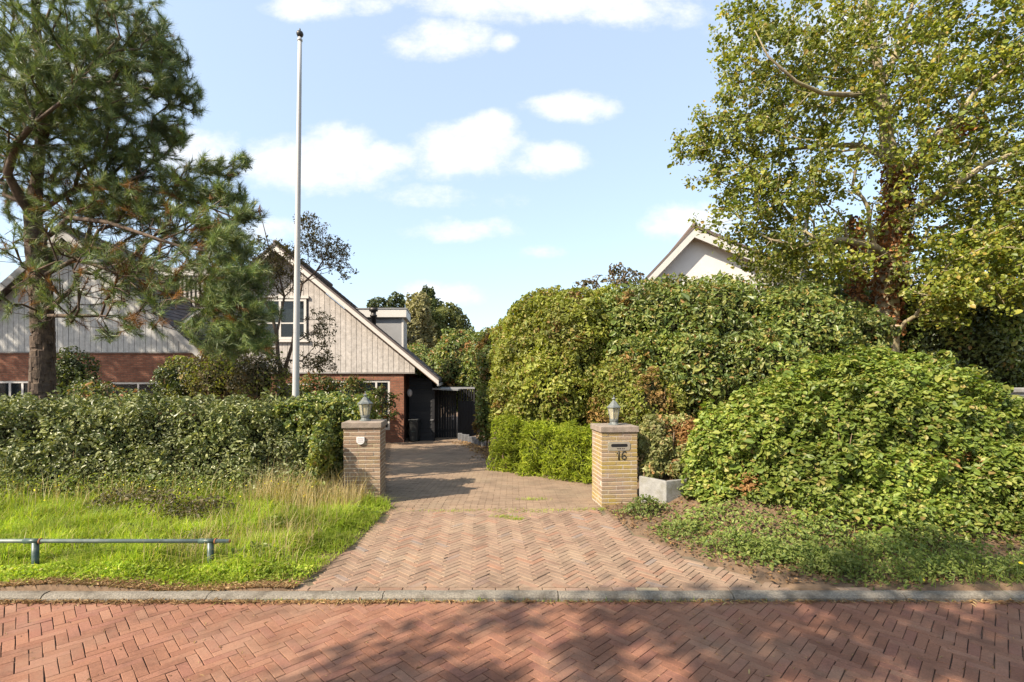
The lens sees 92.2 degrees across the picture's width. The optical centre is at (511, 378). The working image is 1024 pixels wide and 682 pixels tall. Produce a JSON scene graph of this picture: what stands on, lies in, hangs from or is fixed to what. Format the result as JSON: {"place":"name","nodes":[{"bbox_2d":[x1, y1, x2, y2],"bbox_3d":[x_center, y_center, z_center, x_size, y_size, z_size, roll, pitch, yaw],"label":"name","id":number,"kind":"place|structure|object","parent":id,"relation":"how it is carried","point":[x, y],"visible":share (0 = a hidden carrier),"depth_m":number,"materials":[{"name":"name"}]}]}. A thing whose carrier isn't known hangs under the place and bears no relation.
{"place":"outdoors","nodes":[
{"label":"outdoors","id":0,"kind":"place"},
{"bbox_2d":[0,601,1023,681],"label":"road","id":1,"kind":"structure","parent":0,"point":[155,642],"depth_m":3.52,"materials":[{"name":"brick"}]},
{"bbox_2d":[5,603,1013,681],"bbox_3d":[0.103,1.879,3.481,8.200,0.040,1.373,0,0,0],"label":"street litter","id":2,"kind":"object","parent":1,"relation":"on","point":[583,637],"visible":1,"depth_m":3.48,"materials":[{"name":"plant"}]},
{"bbox_2d":[0,573,1023,606],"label":"kerb litter","id":3,"kind":"object","parent":1,"relation":"on","point":[124,583],"visible":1,"depth_m":4.20,"materials":[{"name":"dry leaves"}]},
{"bbox_2d":[0,412,1023,590],"bbox_3d":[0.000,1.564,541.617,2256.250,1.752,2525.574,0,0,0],"label":"ground","id":4,"kind":"structure","parent":0,"point":[762,574],"depth_m":5.04,"materials":[{"name":"soil"}]},
{"bbox_2d":[55,345,113,408],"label":"dark shrub","id":5,"kind":"object","parent":4,"relation":"on","point":[71,370],"visible":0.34,"depth_m":14.24,"materials":[{"name":"green plant"}]},
{"bbox_2d":[0,226,222,415],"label":"house wing","id":6,"kind":"structure","parent":4,"relation":"on","point":[128,361],"depth_m":17.00,"materials":[{"name":"grey wood"}]},
{"bbox_2d":[0,381,27,401],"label":"window","id":7,"kind":"structure","parent":6,"relation":"in","point":[10,388],"depth_m":17.42,"materials":[{"name":"white paint"}]},
{"bbox_2d":[112,382,162,403],"bbox_3d":[-12.990,0.504,17.250,1.830,0.791,0.360,0,0,0],"label":"window","id":8,"kind":"structure","parent":6,"relation":"in","point":[126,385],"depth_m":17.17,"materials":[{"name":"white paint"}]},
{"bbox_2d":[154,268,222,306],"bbox_3d":[-13.775,-2.588,22.000,4.387,4.076,3.000,0,0,0],"label":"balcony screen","id":9,"kind":"object","parent":6,"relation":"attached to","point":[190,294],"visible":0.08,"depth_m":20.56,"materials":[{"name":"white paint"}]},
{"bbox_2d":[62,380,161,410],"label":"rose bush","id":10,"kind":"object","parent":4,"relation":"on","point":[82,392],"visible":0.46,"depth_m":9.41,"materials":[{"name":"green plant"}]},
{"bbox_2d":[0,538,230,565],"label":"guard rail","id":11,"kind":"object","parent":4,"relation":"on","point":[35,543],"visible":0.87,"depth_m":4.76,"materials":[{"name":"grey metal"}]},
{"bbox_2d":[0,0,286,403],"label":"pine tree","id":12,"kind":"object","parent":4,"relation":"on","point":[40,116],"visible":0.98,"depth_m":9.14,"materials":[{"name":"green plant"}]},
{"bbox_2d":[0,560,319,587],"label":"clover","id":13,"kind":"object","parent":4,"relation":"on","point":[23,571],"visible":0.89,"depth_m":4.57,"materials":[{"name":"green plant"}]},
{"bbox_2d":[81,486,244,523],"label":"bramble","id":14,"kind":"object","parent":4,"relation":"on","point":[200,503],"visible":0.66,"depth_m":6.33,"materials":[{"name":"green plant"}]},
{"bbox_2d":[13,476,312,500],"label":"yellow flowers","id":15,"kind":"object","parent":4,"relation":"on","point":[169,485],"visible":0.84,"depth_m":6.71,"materials":[{"name":"yellow plant"}]},
{"bbox_2d":[0,386,343,492],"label":"boundary hedge","id":16,"kind":"object","parent":4,"relation":"on","point":[55,431],"visible":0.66,"depth_m":7.61,"materials":[{"name":"green plant"}]},
{"bbox_2d":[0,454,343,499],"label":"hedge shoots","id":17,"kind":"object","parent":4,"relation":"on","point":[188,471],"visible":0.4,"depth_m":7.25,"materials":[{"name":"green plant"}]},
{"bbox_2d":[0,468,352,504],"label":"weeds","id":18,"kind":"object","parent":4,"relation":"on","point":[25,480],"visible":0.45,"depth_m":7.09,"materials":[{"name":"green plant"}]},
{"bbox_2d":[147,354,210,406],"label":"garden shrub","id":19,"kind":"object","parent":4,"relation":"on","point":[172,383],"visible":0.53,"depth_m":13.13,"materials":[{"name":"green plant"}]},
{"bbox_2d":[0,491,381,585],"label":"verge weeds","id":20,"kind":"object","parent":4,"relation":"on","point":[265,544],"visible":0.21,"depth_m":5.45,"materials":[{"name":"green plant"}]},
{"bbox_2d":[0,451,385,566],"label":"dry grass","id":21,"kind":"structure","parent":4,"relation":"on","point":[306,495],"depth_m":6.62,"materials":[{"name":"green plant"}]},
{"bbox_2d":[0,476,393,591],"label":"grass","id":22,"kind":"structure","parent":4,"relation":"on","point":[348,523],"depth_m":5.49,"materials":[{"name":"green plant"}]},
{"bbox_2d":[175,346,306,411],"bbox_3d":[-7.063,0.540,12.784,3.335,3.122,1.804,0,0,13],"label":"twiggy shrub","id":23,"kind":"object","parent":4,"relation":"on","point":[221,377],"visible":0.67,"depth_m":12.48,"materials":[{"name":"green plant"}]},
{"bbox_2d":[218,211,357,396],"bbox_3d":[-6.067,-1.152,13.192,3.796,6.709,1.391,0,0,0],"label":"thin tree","id":24,"kind":"object","parent":4,"relation":"on","point":[311,239],"visible":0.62,"depth_m":13.13,"materials":[{"name":"green plant"}]},
{"bbox_2d":[292,28,303,397],"bbox_3d":[-3.814,-2.140,8.751,0.213,8.181,0.157,0,0,-21],"label":"flagpole","id":25,"kind":"object","parent":4,"relation":"on","point":[296,332],"visible":0.88,"depth_m":8.71,"materials":[{"name":"metal"}]},
{"bbox_2d":[181,240,442,442],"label":"house","id":26,"kind":"structure","parent":4,"relation":"on","point":[370,344],"depth_m":18.30,"materials":[{"name":"wood"}]},
{"bbox_2d":[255,296,308,341],"bbox_3d":[-8.511,-2.222,18.410,1.977,1.715,0.400,0,0,0],"label":"window","id":27,"kind":"structure","parent":26,"relation":"in","point":[286,327],"depth_m":18.35,"materials":[{"name":"white paint"}]},
{"bbox_2d":[277,383,311,399],"bbox_3d":[-8.115,1.020,18.570,1.356,1.759,0.360,0,0,0],"label":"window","id":28,"kind":"structure","parent":26,"relation":"in","point":[302,383],"depth_m":18.74,"materials":[{"name":"white paint"}]},
{"bbox_2d":[328,380,389,429],"bbox_3d":[-5.757,0.973,18.570,2.412,1.853,0.360,0,0,0],"label":"window","id":29,"kind":"structure","parent":26,"relation":"in","point":[376,383],"depth_m":18.74,"materials":[{"name":"white paint"}]},
{"bbox_2d":[267,388,379,484],"bbox_3d":[-3.077,1.026,7.815,1.715,1.743,2.038,0,0,0],"label":"ivy hedge","id":30,"kind":"object","parent":4,"relation":"on","point":[320,451],"visible":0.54,"depth_m":7.62,"materials":[{"name":"green plant"}]},
{"bbox_2d":[299,371,402,421],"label":"climbing shrub","id":31,"kind":"object","parent":4,"relation":"on","point":[329,387],"depth_m":17.07,"materials":[{"name":"green plant"}]},
{"bbox_2d":[342,419,386,500],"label":"gate pillar","id":32,"kind":"structure","parent":4,"relation":"on","point":[364,441],"depth_m":7.28,"materials":[{"name":"brick"}]},
{"bbox_2d":[357,392,372,420],"bbox_3d":[-2.243,0.414,7.536,0.225,0.452,0.223,0,0,0],"label":"pillar lantern","id":33,"kind":"object","parent":32,"relation":"on","point":[365,400],"visible":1,"depth_m":7.49,"materials":[{"name":"metal"}]},
{"bbox_2d":[366,291,407,307],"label":"dark tree","id":34,"kind":"object","parent":4,"relation":"on","point":[400,302],"visible":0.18,"depth_m":41.30,"materials":[{"name":"green plant"}]},
{"bbox_2d":[405,291,437,349],"bbox_3d":[-7.068,-1.992,36.028,3.530,8.689,3.745,0,0,0],"label":"conifer tree","id":35,"kind":"object","parent":4,"relation":"on","point":[422,328],"visible":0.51,"depth_m":34.95,"materials":[{"name":"green plant"}]},
{"bbox_2d":[419,284,444,310],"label":"spruce tree","id":36,"kind":"object","parent":4,"relation":"on","point":[430,292],"visible":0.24,"depth_m":43.26,"materials":[{"name":"green plant"}]},
{"bbox_2d":[409,377,462,440],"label":"garden shed","id":37,"kind":"structure","parent":4,"relation":"on","point":[422,402],"depth_m":18.98,"materials":[{"name":"black wood"}]},
{"bbox_2d":[407,389,411,396],"bbox_3d":[-3.934,0.536,18.950,0.210,0.315,0.080,0,0,0],"label":"wall lamp","id":38,"kind":"object","parent":37,"relation":"attached to","point":[409,392],"visible":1,"depth_m":18.93,"materials":[{"name":"glass"}]},
{"bbox_2d":[432,387,474,436],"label":"garden gate","id":39,"kind":"structure","parent":37,"relation":"attached to","point":[445,413],"depth_m":20.00,"materials":[{"name":"black wood"}]},
{"bbox_2d":[407,327,490,412],"bbox_3d":[-2.892,-0.092,25.121,3.708,5.092,10.496,0,0,-35],"label":"hedge","id":40,"kind":"object","parent":4,"relation":"on","point":[452,363],"visible":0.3,"depth_m":23.76,"materials":[{"name":"green plant"}]},
{"bbox_2d":[431,302,474,348],"bbox_3d":[-4.980,-1.942,38.949,3.591,8.613,5.429,0,0,11],"label":"round tree","id":41,"kind":"object","parent":4,"relation":"on","point":[443,317],"visible":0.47,"depth_m":38.43,"materials":[{"name":"green plant"}]},
{"bbox_2d":[458,389,477,435],"bbox_3d":[-1.795,1.405,20.030,0.820,1.970,0.040,0,0,0],"label":"slat fence","id":42,"kind":"object","parent":4,"relation":"on","point":[466,412],"visible":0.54,"depth_m":20.01,"materials":[{"name":"black wood"}]},
{"bbox_2d":[458,433,485,446],"bbox_3d":[-1.455,2.233,17.736,0.222,0.473,3.281,0,0,-20],"label":"stone edging","id":43,"kind":"object","parent":4,"relation":"on","point":[468,438],"visible":0.42,"depth_m":17.89,"materials":[{"name":"grey stone"}]},
{"bbox_2d":[470,326,497,448],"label":"ivy column","id":44,"kind":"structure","parent":4,"relation":"on","point":[482,348],"depth_m":14.99,"materials":[{"name":"green plant"}]},
{"bbox_2d":[0,562,1023,601],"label":"kerb","id":45,"kind":"structure","parent":4,"relation":"on","point":[663,596],"depth_m":4.23,"materials":[{"name":"grey concrete"}]},
{"bbox_2d":[485,413,598,483],"bbox_3d":[0.951,1.437,10.069,1.405,1.386,3.710,0,0,-45],"label":"yew hedge","id":46,"kind":"object","parent":4,"relation":"on","point":[553,449],"visible":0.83,"depth_m":9.93,"materials":[{"name":"green plant"}]},
{"bbox_2d":[484,282,625,442],"bbox_3d":[0.886,-0.128,12.122,4.548,4.487,3.713,0,0,30],"label":"tall hedge","id":47,"kind":"object","parent":4,"relation":"on","point":[545,360],"visible":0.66,"depth_m":10.76,"materials":[{"name":"green plant"}]},
{"bbox_2d":[574,262,648,295],"bbox_3d":[3.053,-0.857,15.260,2.278,5.417,1.100,0,0,24],"label":"garden tree","id":48,"kind":"object","parent":4,"relation":"on","point":[618,280],"visible":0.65,"depth_m":14.99,"materials":[{"name":"green plant"}]},
{"bbox_2d":[590,423,638,506],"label":"gate pillar","id":49,"kind":"structure","parent":4,"relation":"on","point":[614,464],"depth_m":7.16,"materials":[{"name":"brick"}]},
{"bbox_2d":[607,395,620,424],"bbox_3d":[1.533,0.464,7.417,0.225,0.452,0.223,0,0,0],"label":"pillar lantern","id":50,"kind":"object","parent":49,"relation":"on","point":[613,405],"visible":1,"depth_m":7.37,"materials":[{"name":"metal"}]},
{"bbox_2d":[585,349,687,435],"bbox_3d":[2.445,0.604,9.953,1.499,2.509,2.327,0,0,-30],"label":"mixed shrub","id":51,"kind":"object","parent":4,"relation":"on","point":[637,402],"visible":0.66,"depth_m":9.49,"materials":[{"name":"green plant"}]},
{"bbox_2d":[637,457,692,503],"bbox_3d":[2.411,1.590,7.476,1.147,0.720,1.448,0,0,0],"label":"planter","id":52,"kind":"object","parent":4,"relation":"on","point":[664,488],"visible":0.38,"depth_m":6.87,"materials":[{"name":"concrete"}]},
{"bbox_2d":[635,412,706,478],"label":"planter shrub","id":53,"kind":"object","parent":52,"relation":"in","point":[656,446],"visible":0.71,"depth_m":7.32,"materials":[{"name":"green plant"}]},
{"bbox_2d":[642,223,824,300],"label":"neighbour house","id":54,"kind":"structure","parent":4,"relation":"on","point":[689,254],"depth_m":26.55,"materials":[{"name":"paint"}]},
{"bbox_2d":[588,269,901,427],"bbox_3d":[4.998,-0.457,10.944,6.876,4.050,4.078,0,0,0],"label":"laurel hedge","id":55,"kind":"object","parent":4,"relation":"on","point":[719,338],"visible":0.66,"depth_m":9.99,"materials":[{"name":"green plant"}]},
{"bbox_2d":[610,478,998,578],"bbox_3d":[3.197,1.571,5.707,3.812,0.700,2.388,0,0,0],"label":"ground cover","id":56,"kind":"object","parent":4,"relation":"on","point":[773,545],"visible":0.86,"depth_m":5.14,"materials":[{"name":"green plant"}]},
{"bbox_2d":[777,126,841,279],"bbox_3d":[8.195,-3.855,13.476,1.731,6.328,1.526,0,0,0],"label":"birch tree","id":57,"kind":"object","parent":4,"relation":"on","point":[806,225],"visible":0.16,"depth_m":13.46,"materials":[{"name":"green plant"}]},
{"bbox_2d":[604,493,1023,585],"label":"leaf litter","id":58,"kind":"object","parent":4,"relation":"on","point":[782,567],"visible":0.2,"depth_m":5.20,"materials":[{"name":"plant"}]},
{"bbox_2d":[750,221,920,297],"bbox_3d":[13.741,-2.662,21.369,6.371,8.054,4.275,0,0,0],"label":"back tree","id":59,"kind":"object","parent":4,"relation":"on","point":[765,280],"visible":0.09,"depth_m":20.66,"materials":[{"name":"green plant"}]},
{"bbox_2d":[665,0,1023,352],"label":"broadleaf tree","id":60,"kind":"object","parent":4,"relation":"on","point":[962,285],"visible":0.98,"depth_m":10.63,"materials":[{"name":"green plant"}]},
{"bbox_2d":[674,343,1023,534],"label":"hazel bush","id":61,"kind":"object","parent":4,"relation":"on","point":[884,423],"visible":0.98,"depth_m":5.96,"materials":[{"name":"green plant"}]},
{"bbox_2d":[751,520,1023,600],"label":"grass tufts","id":62,"kind":"object","parent":4,"relation":"on","point":[985,577],"visible":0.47,"depth_m":4.56,"materials":[{"name":"green plant"}]},
{"bbox_2d":[775,489,1023,556],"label":"weeds","id":63,"kind":"object","parent":4,"relation":"on","point":[904,515],"visible":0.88,"depth_m":5.30,"materials":[{"name":"green plant"}]},
{"bbox_2d":[777,540,1023,590],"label":"weeds","id":64,"kind":"object","parent":4,"relation":"on","point":[971,552],"visible":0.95,"depth_m":4.50,"materials":[{"name":"green plant"}]},
{"bbox_2d":[820,277,1023,387],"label":"undergrowth","id":65,"kind":"object","parent":4,"relation":"on","point":[996,346],"visible":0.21,"depth_m":11.43,"materials":[{"name":"green plant"}]},
{"bbox_2d":[932,206,1023,286],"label":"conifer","id":66,"kind":"object","parent":4,"relation":"on","point":[981,239],"visible":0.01,"depth_m":19.53,"materials":[{"name":"green plant"}]},
{"bbox_2d":[995,388,1023,398],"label":"garden wall","id":67,"kind":"structure","parent":4,"relation":"on","point":[1019,391],"depth_m":10.46,"materials":[{"name":"concrete"}]},
{"bbox_2d":[0,0,1023,334],"label":"sky","id":68,"kind":"structure","parent":0,"point":[486,154],"materials":[{"name":"blue"}]},
{"bbox_2d":[287,435,870,593],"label":"driveway","id":69,"kind":"structure","parent":0,"point":[563,549],"depth_m":5.54,"materials":[{"name":"brick"}]},
{"bbox_2d":[408,418,419,440],"bbox_3d":[-3.705,1.949,18.700,0.380,0.878,0.500,0,0,0],"label":"wheelie bin","id":70,"kind":"object","parent":69,"relation":"on","point":[414,423],"visible":0.98,"depth_m":18.52,"materials":[{"name":"black plastic"}]},
{"bbox_2d":[450,441,581,481],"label":"drive litter","id":71,"kind":"object","parent":69,"relation":"on","point":[479,449],"visible":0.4,"depth_m":15.37,"materials":[{"name":"plant"}]},
{"bbox_2d":[187,496,952,605],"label":"joint grass","id":72,"kind":"structure","parent":69,"relation":"on","point":[601,508],"depth_m":6.62,"materials":[{"name":"green plant"}]}
]}

